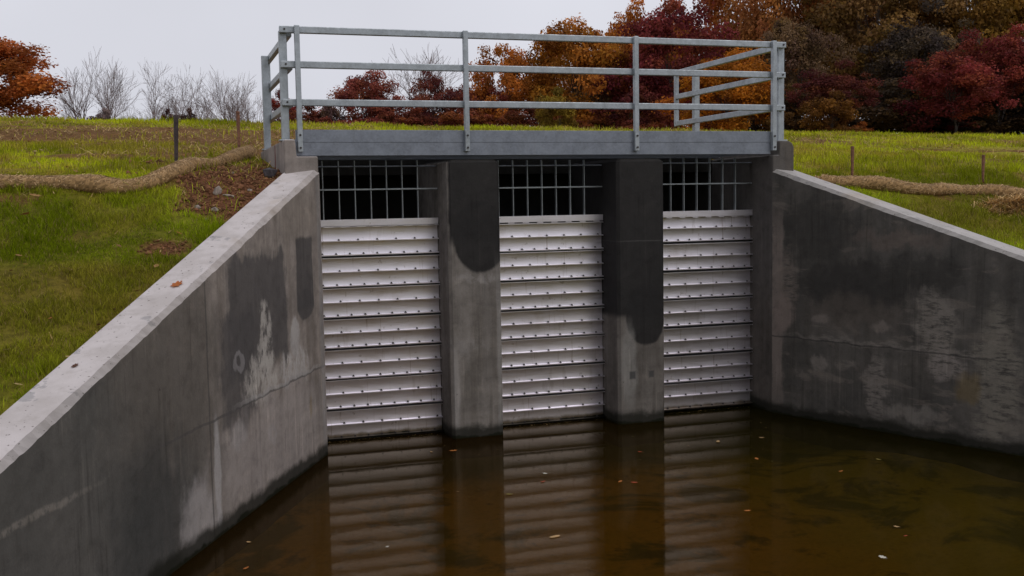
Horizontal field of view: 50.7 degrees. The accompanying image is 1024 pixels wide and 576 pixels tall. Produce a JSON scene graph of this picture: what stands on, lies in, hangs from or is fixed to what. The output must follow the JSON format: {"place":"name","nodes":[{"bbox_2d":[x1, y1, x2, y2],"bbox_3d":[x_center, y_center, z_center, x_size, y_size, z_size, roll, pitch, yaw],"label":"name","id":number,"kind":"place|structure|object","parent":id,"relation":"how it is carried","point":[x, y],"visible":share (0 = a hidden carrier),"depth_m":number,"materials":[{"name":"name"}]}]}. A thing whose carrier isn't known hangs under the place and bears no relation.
{"place":"outdoors","nodes":[
{"label":"outdoors","id":0,"kind":"place"},
{"bbox_2d":[0,0,1022,122],"label":"sky","id":1,"kind":"structure","parent":0,"point":[232,37],"materials":[{"name":"grey"}]},
{"bbox_2d":[0,117,1023,414],"bbox_3d":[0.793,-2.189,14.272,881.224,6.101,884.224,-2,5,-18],"label":"ground","id":2,"kind":"structure","parent":0,"point":[60,285],"depth_m":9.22,"materials":[{"name":"green plant"}]},
{"bbox_2d":[0,36,73,118],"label":"maple tree","id":3,"kind":"object","parent":2,"relation":"on","point":[18,63],"visible":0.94,"depth_m":45.67,"materials":[{"name":"orange plant"}]},
{"bbox_2d":[34,46,105,118],"bbox_3d":[-22.899,-9.688,55.701,3.844,5.439,4.845,-4,6,-35],"label":"bare tree","id":4,"kind":"object","parent":2,"relation":"on","point":[73,104],"visible":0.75,"depth_m":55.34,"materials":[{"name":"grey plant"}]},
{"bbox_2d":[86,108,110,120],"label":"shrub","id":5,"kind":"object","parent":2,"relation":"on","point":[105,114],"visible":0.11,"depth_m":52.14,"materials":[{"name":"brown plant"}]},
{"bbox_2d":[70,59,152,117],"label":"bare tree","id":6,"kind":"object","parent":2,"relation":"on","point":[111,91],"visible":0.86,"depth_m":55.07,"materials":[{"name":"grey plant"}]},
{"bbox_2d":[92,92,133,117],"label":"bare tree","id":7,"kind":"object","parent":2,"relation":"on","point":[111,106],"visible":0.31,"depth_m":63.46,"materials":[{"name":"grey plant"}]},
{"bbox_2d":[0,145,256,194],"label":"straw wattle","id":8,"kind":"object","parent":2,"relation":"on","point":[91,183],"visible":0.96,"depth_m":9.36,"materials":[{"name":"wicker"}]},
{"bbox_2d":[115,97,198,119],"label":"bare tree","id":9,"kind":"object","parent":2,"relation":"on","point":[161,110],"visible":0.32,"depth_m":60.93,"materials":[{"name":"grey plant"}]},
{"bbox_2d":[138,61,177,118],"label":"bare tree","id":10,"kind":"object","parent":2,"relation":"on","point":[153,111],"visible":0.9,"depth_m":57.20,"materials":[{"name":"grey plant"}]},
{"bbox_2d":[173,115,178,160],"bbox_3d":[-3.313,-1.368,10.656,0.042,0.670,0.042,-2,4,-32],"label":"metal post","id":11,"kind":"object","parent":2,"relation":"on","point":[175,119],"visible":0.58,"depth_m":10.63,"materials":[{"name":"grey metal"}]},
{"bbox_2d":[159,74,201,115],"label":"bare tree","id":12,"kind":"object","parent":2,"relation":"on","point":[182,108],"visible":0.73,"depth_m":55.07,"materials":[{"name":"grey plant"}]},
{"bbox_2d":[150,65,218,119],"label":"bare tree","id":13,"kind":"object","parent":2,"relation":"on","point":[192,106],"visible":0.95,"depth_m":53.60,"materials":[{"name":"grey plant"}]},
{"bbox_2d":[179,106,198,121],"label":"shrub","id":14,"kind":"object","parent":2,"relation":"on","point":[189,110],"visible":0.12,"depth_m":49.93,"materials":[{"name":"brown plant"}]},
{"bbox_2d":[126,159,281,256],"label":"soil clods","id":15,"kind":"object","parent":2,"relation":"on","point":[219,172],"visible":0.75,"depth_m":9.77,"materials":[{"name":"soil"}]},
{"bbox_2d":[176,65,256,120],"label":"bare tree","id":16,"kind":"object","parent":2,"relation":"on","point":[224,99],"visible":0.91,"depth_m":55.92,"materials":[{"name":"grey plant"}]},
{"bbox_2d":[197,91,259,120],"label":"bare tree","id":17,"kind":"object","parent":2,"relation":"on","point":[234,109],"visible":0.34,"depth_m":64.31,"materials":[{"name":"grey plant"}]},
{"bbox_2d":[236,111,239,147],"bbox_3d":[-3.424,-1.900,13.531,0.040,0.620,0.040,-4,6,-32],"label":"wooden stake","id":18,"kind":"object","parent":2,"relation":"on","point":[238,124],"visible":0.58,"depth_m":13.51,"materials":[{"name":"brown wood"}]},
{"bbox_2d":[227,72,273,121],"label":"bare tree","id":19,"kind":"object","parent":2,"relation":"on","point":[246,113],"visible":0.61,"depth_m":58.27,"materials":[{"name":"grey plant"}]},
{"bbox_2d":[263,168,276,177],"bbox_3d":[-2.272,-1.074,10.169,0.123,0.123,0.122,1,-1,20],"label":"rubble stone","id":20,"kind":"object","parent":2,"relation":"on","point":[269,172],"visible":0.94,"depth_m":10.12,"materials":[{"name":"stone"}]},
{"bbox_2d":[262,89,295,122],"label":"maple tree","id":21,"kind":"object","parent":2,"relation":"on","point":[276,106],"visible":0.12,"depth_m":49.70,"materials":[{"name":"red plant"}]},
{"bbox_2d":[261,140,317,173],"bbox_3d":[-2.318,0.321,11.373,0.312,3.600,2.440,-2,5,-18],"label":"abutment","id":22,"kind":"object","parent":2,"relation":"on","point":[282,156],"visible":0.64,"depth_m":10.11,"materials":[{"name":"concrete"}]},
{"bbox_2d":[261,31,292,150],"bbox_3d":[-2.477,-2.003,11.256,0.148,1.054,2.224,-2,5,-18],"label":"side guardrail","id":23,"kind":"object","parent":22,"relation":"on","point":[280,77],"visible":0.86,"depth_m":11.31,"materials":[{"name":"metal"}]},
{"bbox_2d":[279,25,785,160],"bbox_3d":[0.240,-2.011,11.547,5.444,1.216,1.276,-2,5,-18],"label":"footbridge","id":24,"kind":"object","parent":22,"relation":"on","point":[466,143],"visible":0.86,"depth_m":10.98,"materials":[{"name":"grey metal"}]},
{"bbox_2d":[289,106,334,123],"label":"shrub","id":25,"kind":"object","parent":2,"relation":"on","point":[311,115],"visible":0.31,"depth_m":47.55,"materials":[{"name":"brown plant"}]},
{"bbox_2d":[320,96,347,122],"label":"shrub","id":26,"kind":"object","parent":2,"relation":"on","point":[328,111],"visible":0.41,"depth_m":47.97,"materials":[{"name":"brown plant"}]},
{"bbox_2d":[329,116,384,124],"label":"shrub","id":27,"kind":"object","parent":2,"relation":"on","point":[360,120],"visible":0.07,"depth_m":46.32,"materials":[{"name":"brown plant"}]},
{"bbox_2d":[315,70,404,124],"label":"maple tree","id":28,"kind":"object","parent":2,"relation":"on","point":[352,89],"visible":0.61,"depth_m":49.36,"materials":[{"name":"red plant"}]},
{"bbox_2d":[378,107,436,126],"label":"shrub","id":29,"kind":"object","parent":2,"relation":"on","point":[417,119],"visible":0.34,"depth_m":47.55,"materials":[{"name":"red plant"}]},
{"bbox_2d":[371,44,473,111],"bbox_3d":[-4.450,-10.624,60.817,5.649,6.641,7.449,1,5,27],"label":"bare tree","id":30,"kind":"object","parent":2,"relation":"on","point":[428,61],"visible":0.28,"depth_m":59.71,"materials":[{"name":"grey plant"}]},
{"bbox_2d":[397,71,469,125],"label":"maple tree","id":31,"kind":"object","parent":2,"relation":"on","point":[432,84],"visible":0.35,"depth_m":51.84,"materials":[{"name":"red plant"}]},
{"bbox_2d":[434,108,498,126],"bbox_3d":[-2.318,-6.963,47.215,3.026,1.754,3.629,-3,5,-25],"label":"shrub","id":32,"kind":"object","parent":2,"relation":"on","point":[449,118],"visible":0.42,"depth_m":46.33,"materials":[{"name":"red plant"}]},
{"bbox_2d":[452,77,509,124],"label":"maple tree","id":33,"kind":"object","parent":2,"relation":"on","point":[503,97],"visible":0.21,"depth_m":49.73,"materials":[{"name":"red plant"}]},
{"bbox_2d":[462,43,543,126],"bbox_3d":[-0.301,-8.810,50.126,4.004,5.276,4.112,0,5,13],"label":"oak tree","id":34,"kind":"object","parent":2,"relation":"on","point":[517,87],"visible":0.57,"depth_m":49.63,"materials":[{"name":"orange plant"}]},
{"bbox_2d":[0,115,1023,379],"bbox_3d":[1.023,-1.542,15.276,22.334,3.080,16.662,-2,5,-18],"label":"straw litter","id":35,"kind":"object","parent":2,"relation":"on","point":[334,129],"visible":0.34,"depth_m":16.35,"materials":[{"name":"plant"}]},
{"bbox_2d":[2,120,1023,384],"bbox_3d":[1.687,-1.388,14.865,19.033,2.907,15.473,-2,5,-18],"label":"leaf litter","id":36,"kind":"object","parent":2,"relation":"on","point":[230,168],"visible":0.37,"depth_m":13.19,"materials":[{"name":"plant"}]},
{"bbox_2d":[494,108,554,126],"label":"shrub","id":37,"kind":"object","parent":2,"relation":"on","point":[514,118],"visible":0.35,"depth_m":45.22,"materials":[{"name":"brown plant"}]},
{"bbox_2d":[534,86,578,128],"bbox_3d":[1.887,-6.973,44.213,2.090,2.539,1.943,3,6,43],"label":"shrub","id":38,"kind":"object","parent":2,"relation":"on","point":[545,115],"visible":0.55,"depth_m":43.93,"materials":[{"name":"green plant"}]},
{"bbox_2d":[532,115,605,129],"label":"shrub","id":39,"kind":"object","parent":2,"relation":"on","point":[593,122],"visible":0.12,"depth_m":45.56,"materials":[{"name":"brown plant"}]},
{"bbox_2d":[549,42,596,119],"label":"oak tree","id":40,"kind":"object","parent":2,"relation":"on","point":[567,79],"visible":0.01,"depth_m":55.95,"materials":[{"name":"orange plant"}]},
{"bbox_2d":[521,12,632,129],"bbox_3d":[2.755,-9.534,50.315,6.076,6.640,6.011,1,5,24],"label":"oak tree","id":41,"kind":"object","parent":2,"relation":"on","point":[579,54],"visible":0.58,"depth_m":49.19,"materials":[{"name":"orange plant"}]},
{"bbox_2d":[566,75,631,128],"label":"oak tree","id":42,"kind":"object","parent":2,"relation":"on","point":[596,100],"visible":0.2,"depth_m":49.13,"materials":[{"name":"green plant"}]},
{"bbox_2d":[589,83,670,129],"bbox_3d":[5.081,-7.291,45.422,2.915,2.641,3.231,-3,5,-28],"label":"shrub","id":43,"kind":"object","parent":2,"relation":"on","point":[649,117],"visible":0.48,"depth_m":44.84,"materials":[{"name":"red plant"}]},
{"bbox_2d":[622,122,665,129],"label":"shrub","id":44,"kind":"object","parent":2,"relation":"on","point":[655,125],"visible":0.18,"depth_m":40.27,"materials":[{"name":"brown plant"}]},
{"bbox_2d":[604,0,696,119],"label":"oak tree","id":45,"kind":"object","parent":2,"relation":"on","point":[630,16],"visible":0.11,"depth_m":54.20,"materials":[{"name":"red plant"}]},
{"bbox_2d":[591,0,739,129],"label":"maple tree","id":46,"kind":"object","parent":2,"relation":"on","point":[659,25],"visible":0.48,"depth_m":47.13,"materials":[{"name":"red plant"}]},
{"bbox_2d":[650,47,785,130],"bbox_3d":[7.955,-7.095,40.480,4.574,3.878,4.623,2,6,32],"label":"oak tree","id":47,"kind":"object","parent":2,"relation":"on","point":[755,94],"visible":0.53,"depth_m":39.44,"materials":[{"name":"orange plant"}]},
{"bbox_2d":[673,0,765,130],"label":"oak tree","id":48,"kind":"object","parent":2,"relation":"on","point":[719,3],"visible":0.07,"depth_m":54.67,"materials":[{"name":"orange plant"}]},
{"bbox_2d":[745,113,802,130],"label":"shrub","id":49,"kind":"object","parent":2,"relation":"on","point":[752,127],"visible":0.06,"depth_m":43.22,"materials":[{"name":"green plant"}]},
{"bbox_2d":[710,0,839,112],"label":"oak tree","id":50,"kind":"object","parent":2,"relation":"on","point":[760,19],"visible":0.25,"depth_m":51.29,"materials":[{"name":"orange plant"}]},
{"bbox_2d":[758,111,807,131],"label":"shrub","id":51,"kind":"object","parent":2,"relation":"on","point":[788,122],"visible":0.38,"depth_m":39.37,"materials":[{"name":"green plant"}]},
{"bbox_2d":[759,15,856,108],"bbox_3d":[12.156,-8.409,44.942,3.878,5.837,3.748,-1,5,3],"label":"oak tree","id":52,"kind":"object","parent":2,"relation":"on","point":[800,40],"visible":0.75,"depth_m":44.00,"materials":[{"name":"brown plant"}]},
{"bbox_2d":[784,79,856,130],"bbox_3d":[12.377,-6.975,43.670,3.657,2.815,3.933,-2,5,-18],"label":"shrub","id":53,"kind":"object","parent":2,"relation":"on","point":[789,104],"visible":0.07,"depth_m":43.24,"materials":[{"name":"brown plant"}]},
{"bbox_2d":[794,90,862,132],"bbox_3d":[11.213,-5.986,38.374,2.335,2.035,2.172,0,5,9],"label":"shrub","id":54,"kind":"object","parent":2,"relation":"on","point":[825,106],"visible":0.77,"depth_m":37.98,"materials":[{"name":"brown plant"}]},
{"bbox_2d":[784,58,883,128],"bbox_3d":[12.012,-6.815,40.161,3.181,3.447,3.433,-4,6,-36],"label":"maple tree","id":55,"kind":"object","parent":2,"relation":"on","point":[823,85],"visible":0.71,"depth_m":39.60,"materials":[{"name":"red plant"}]},
{"bbox_2d":[800,0,895,87],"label":"oak tree","id":56,"kind":"object","parent":2,"relation":"on","point":[873,18],"visible":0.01,"depth_m":52.89,"materials":[{"name":"brown plant"}]},
{"bbox_2d":[851,146,853,175],"bbox_3d":[3.741,-1.282,11.876,0.030,0.550,0.030,-4,6,-32],"label":"wooden stake","id":57,"kind":"object","parent":2,"relation":"on","point":[852,160],"visible":0.58,"depth_m":11.86,"materials":[{"name":"brown wood"}]},
{"bbox_2d":[848,121,873,131],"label":"shrub","id":58,"kind":"object","parent":2,"relation":"on","point":[863,124],"visible":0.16,"depth_m":38.66,"materials":[{"name":"brown plant"}]},
{"bbox_2d":[785,0,968,106],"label":"oak tree","id":59,"kind":"object","parent":2,"relation":"on","point":[845,12],"visible":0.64,"depth_m":48.72,"materials":[{"name":"brown plant"}]},
{"bbox_2d":[846,77,935,133],"bbox_3d":[14.819,-6.947,43.484,4.846,2.935,4.372,-5,6,-43],"label":"shrub","id":60,"kind":"object","parent":2,"relation":"on","point":[884,116],"visible":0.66,"depth_m":42.22,"materials":[{"name":"green plant"}]},
{"bbox_2d":[814,174,1023,197],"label":"straw wattle","id":61,"kind":"object","parent":2,"relation":"on","point":[878,182],"visible":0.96,"depth_m":11.66,"materials":[{"name":"wicker"}]},
{"bbox_2d":[857,0,985,98],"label":"oak tree","id":62,"kind":"object","parent":2,"relation":"on","point":[915,42],"visible":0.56,"depth_m":45.73,"materials":[{"name":"green plant"}]},
{"bbox_2d":[874,0,1005,132],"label":"oak tree","id":63,"kind":"object","parent":2,"relation":"on","point":[942,27],"visible":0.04,"depth_m":52.18,"materials":[{"name":"brown plant"}]},
{"bbox_2d":[889,84,997,133],"bbox_3d":[17.012,-6.955,44.093,4.106,2.852,4.925,-2,5,-14],"label":"shrub","id":64,"kind":"object","parent":2,"relation":"on","point":[910,94],"visible":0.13,"depth_m":42.59,"materials":[{"name":"brown plant"}]},
{"bbox_2d":[903,108,1005,134],"bbox_3d":[17.273,-6.210,42.152,3.769,1.683,3.400,1,5,22],"label":"shrub","id":65,"kind":"object","parent":2,"relation":"on","point":[983,124],"visible":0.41,"depth_m":41.64,"materials":[{"name":"brown plant"}]},
{"bbox_2d":[888,53,1021,131],"bbox_3d":[16.744,-6.950,41.080,4.748,3.661,4.912,2,5,30],"label":"maple tree","id":66,"kind":"object","parent":2,"relation":"on","point":[979,79],"visible":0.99,"depth_m":40.08,"materials":[{"name":"red plant"}]},
{"bbox_2d":[893,0,1023,75],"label":"oak tree","id":67,"kind":"object","parent":2,"relation":"on","point":[1012,9],"visible":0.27,"depth_m":48.93,"materials":[{"name":"orange plant"}]},
{"bbox_2d":[927,22,1023,131],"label":"maple tree","id":68,"kind":"object","parent":2,"relation":"on","point":[1010,51],"visible":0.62,"depth_m":41.89,"materials":[{"name":"red plant"}]},
{"bbox_2d":[939,71,1023,130],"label":"shrub","id":69,"kind":"object","parent":2,"relation":"on","point":[1009,111],"visible":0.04,"depth_m":42.99,"materials":[{"name":"red plant"}]},
{"bbox_2d":[981,155,984,183],"bbox_3d":[5.336,-1.268,12.239,0.030,0.480,0.030,-3,5,-32],"label":"wooden stake","id":70,"kind":"object","parent":2,"relation":"on","point":[983,165],"visible":0.58,"depth_m":12.22,"materials":[{"name":"brown wood"}]},
{"bbox_2d":[959,99,1023,135],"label":"shrub","id":71,"kind":"object","parent":2,"relation":"on","point":[1013,118],"visible":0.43,"depth_m":42.32,"materials":[{"name":"red plant"}]},
{"bbox_2d":[971,192,1023,216],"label":"straw pile","id":72,"kind":"object","parent":2,"relation":"on","point":[1016,199],"visible":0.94,"depth_m":11.40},
{"bbox_2d":[981,16,1023,46],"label":"oak tree","id":73,"kind":"object","parent":2,"relation":"on","point":[999,25],"visible":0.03,"depth_m":52.51,"materials":[{"name":"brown plant"}]},
{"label":"pool bed","id":74,"kind":"structure","parent":2,"relation":"on","visible":0},
{"bbox_2d":[0,170,327,575],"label":"wing wall","id":75,"kind":"structure","parent":74,"relation":"on","point":[163,427],"depth_m":7.31,"materials":[{"name":"concrete"}]},
{"bbox_2d":[327,402,442,440],"bbox_3d":[-1.340,1.374,11.121,1.273,0.308,0.105,-2,5,-18],"label":"stoplog","id":76,"kind":"object","parent":74,"relation":"on","point":[359,423],"visible":0.89,"depth_m":11.13,"materials":[{"name":"metal"}]},
{"bbox_2d":[326,373,442,410],"bbox_3d":[-1.346,1.063,11.096,1.273,0.308,0.105,-2,5,-18],"label":"stoplog","id":77,"kind":"object","parent":76,"relation":"on","point":[380,392],"visible":0.9,"depth_m":11.10,"materials":[{"name":"metal"}]},
{"bbox_2d":[325,343,441,380],"bbox_3d":[-1.351,0.757,11.070,1.273,0.308,0.105,-2,5,-18],"label":"stoplog","id":78,"kind":"object","parent":77,"relation":"on","point":[362,363],"visible":0.91,"depth_m":11.08,"materials":[{"name":"metal"}]},
{"bbox_2d":[324,314,440,349],"bbox_3d":[-1.356,0.446,11.045,1.273,0.308,0.105,-2,5,-18],"label":"stoplog","id":79,"kind":"object","parent":78,"relation":"on","point":[368,332],"visible":0.94,"depth_m":11.05,"materials":[{"name":"metal"}]},
{"bbox_2d":[323,284,440,318],"bbox_3d":[-1.361,0.135,11.019,1.273,0.308,0.105,-2,5,-18],"label":"stoplog","id":80,"kind":"object","parent":79,"relation":"on","point":[358,302],"visible":0.85,"depth_m":11.03,"materials":[{"name":"metal"}]},
{"bbox_2d":[322,254,439,288],"bbox_3d":[-1.367,-0.170,10.994,1.273,0.308,0.105,-2,5,-18],"label":"stoplog","id":81,"kind":"object","parent":80,"relation":"on","point":[370,271],"visible":0.88,"depth_m":11.00,"materials":[{"name":"metal"}]},
{"bbox_2d":[321,224,438,257],"bbox_3d":[-1.372,-0.481,10.968,1.273,0.308,0.105,-2,5,-18],"label":"stoplog","id":82,"kind":"object","parent":81,"relation":"on","point":[375,240],"visible":0.88,"depth_m":10.97,"materials":[{"name":"metal"}]},
{"bbox_2d":[418,159,502,438],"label":"concrete pier","id":83,"kind":"structure","parent":74,"relation":"on","point":[461,202],"depth_m":10.93,"materials":[{"name":"grey concrete"}]},
{"bbox_2d":[318,160,437,226],"bbox_3d":[-1.382,-0.956,10.926,1.273,0.663,0.100,-2,5,-18],"label":"bar rack","id":84,"kind":"object","parent":83,"relation":"attached to","point":[374,222],"visible":0.92,"depth_m":10.90,"materials":[{"name":"metal"}]},
{"bbox_2d":[497,160,602,223],"bbox_3d":[0.358,-1.027,11.488,1.273,0.663,0.100,-2,5,-18],"label":"bar rack","id":85,"kind":"object","parent":83,"relation":"attached to","point":[512,219],"visible":0.85,"depth_m":11.48,"materials":[{"name":"metal"}]},
{"bbox_2d":[318,158,711,271],"bbox_3d":[-0.120,0.184,13.007,5.190,3.530,1.180,-2,5,-18],"label":"concrete chamber","id":86,"kind":"object","parent":74,"relation":"on","point":[346,181],"visible":0.18,"depth_m":12.85,"materials":[{"name":"concrete"}]},
{"bbox_2d":[503,391,604,426],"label":"stoplog","id":87,"kind":"object","parent":74,"relation":"on","point":[527,410],"visible":0.91,"depth_m":11.70,"materials":[{"name":"metal"}]},
{"bbox_2d":[502,362,604,397],"bbox_3d":[0.395,0.994,11.658,1.273,0.308,0.105,-2,5,-18],"label":"stoplog","id":88,"kind":"object","parent":87,"relation":"on","point":[544,380],"visible":0.81,"depth_m":11.67,"materials":[{"name":"metal"}]},
{"bbox_2d":[501,335,604,368],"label":"stoplog","id":89,"kind":"object","parent":88,"relation":"on","point":[538,352],"visible":0.84,"depth_m":11.64,"materials":[{"name":"metal"}]},
{"bbox_2d":[501,306,604,340],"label":"stoplog","id":90,"kind":"object","parent":89,"relation":"on","point":[547,323],"visible":0.88,"depth_m":11.62,"materials":[{"name":"metal"}]},
{"bbox_2d":[500,278,603,310],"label":"stoplog","id":91,"kind":"object","parent":90,"relation":"on","point":[544,294],"visible":0.88,"depth_m":11.59,"materials":[{"name":"metal"}]},
{"bbox_2d":[500,250,603,281],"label":"stoplog","id":92,"kind":"object","parent":91,"relation":"on","point":[549,265],"visible":0.85,"depth_m":11.57,"materials":[{"name":"metal"}]},
{"bbox_2d":[499,221,603,252],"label":"stoplog","id":93,"kind":"object","parent":92,"relation":"on","point":[544,237],"visible":0.83,"depth_m":11.55,"materials":[{"name":"metal"}]},
{"bbox_2d":[572,159,663,423],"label":"concrete pier","id":94,"kind":"structure","parent":74,"relation":"on","point":[626,199],"depth_m":11.50,"materials":[{"name":"concrete"}]},
{"bbox_2d":[656,158,752,217],"bbox_3d":[2.098,-1.119,12.048,1.273,0.663,0.100,-2,5,-18],"label":"bar rack","id":95,"kind":"object","parent":94,"relation":"attached to","point":[683,213],"visible":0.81,"depth_m":12.04,"materials":[{"name":"metal"}]},
{"bbox_2d":[664,378,752,411],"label":"stoplog","id":96,"kind":"object","parent":74,"relation":"on","point":[704,394],"visible":0.85,"depth_m":12.27,"materials":[{"name":"metal"}]},
{"bbox_2d":[664,351,752,383],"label":"stoplog","id":97,"kind":"object","parent":96,"relation":"on","point":[705,367],"visible":0.86,"depth_m":12.24,"materials":[{"name":"metal"}]},
{"bbox_2d":[664,323,752,355],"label":"stoplog","id":98,"kind":"object","parent":97,"relation":"on","point":[705,339],"visible":0.83,"depth_m":12.22,"materials":[{"name":"metal"}]},
{"bbox_2d":[664,296,752,327],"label":"stoplog","id":99,"kind":"object","parent":98,"relation":"on","point":[704,311],"visible":0.89,"depth_m":12.19,"materials":[{"name":"metal"}]},
{"bbox_2d":[663,269,752,299],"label":"stoplog","id":100,"kind":"object","parent":99,"relation":"on","point":[678,285],"visible":0.85,"depth_m":12.17,"materials":[{"name":"metal"}]},
{"bbox_2d":[663,241,752,271],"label":"stoplog","id":101,"kind":"object","parent":100,"relation":"on","point":[705,256],"visible":0.84,"depth_m":12.14,"materials":[{"name":"metal"}]},
{"bbox_2d":[663,215,752,242],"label":"stoplog","id":102,"kind":"object","parent":101,"relation":"on","point":[702,229],"visible":0.86,"depth_m":12.12,"materials":[{"name":"metal"}]},
{"bbox_2d":[675,141,793,411],"bbox_3d":[2.628,0.095,13.092,0.265,3.600,2.405,-2,5,-18],"label":"abutment","id":103,"kind":"object","parent":74,"relation":"on","point":[755,196],"visible":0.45,"depth_m":12.21,"materials":[{"name":"concrete"}]},
{"bbox_2d":[674,48,786,140],"bbox_3d":[2.576,-2.234,13.018,0.148,1.054,2.474,-2,5,-18],"label":"side guardrail","id":104,"kind":"object","parent":103,"relation":"on","point":[696,120],"visible":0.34,"depth_m":12.84,"materials":[{"name":"metal"}]},
{"bbox_2d":[0,114,1023,174],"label":"field grass","id":105,"kind":"structure","parent":0,"point":[915,158],"depth_m":14.89,"materials":[{"name":"plant"}]},
{"bbox_2d":[169,405,1023,575],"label":"water","id":106,"kind":"structure","parent":0,"point":[343,508],"depth_m":8.45,"materials":[{"name":"brown liquid"}]},
{"bbox_2d":[772,169,1023,456],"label":"wing wall","id":107,"kind":"structure","parent":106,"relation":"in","point":[887,317],"depth_m":10.78,"materials":[{"name":"concrete"}]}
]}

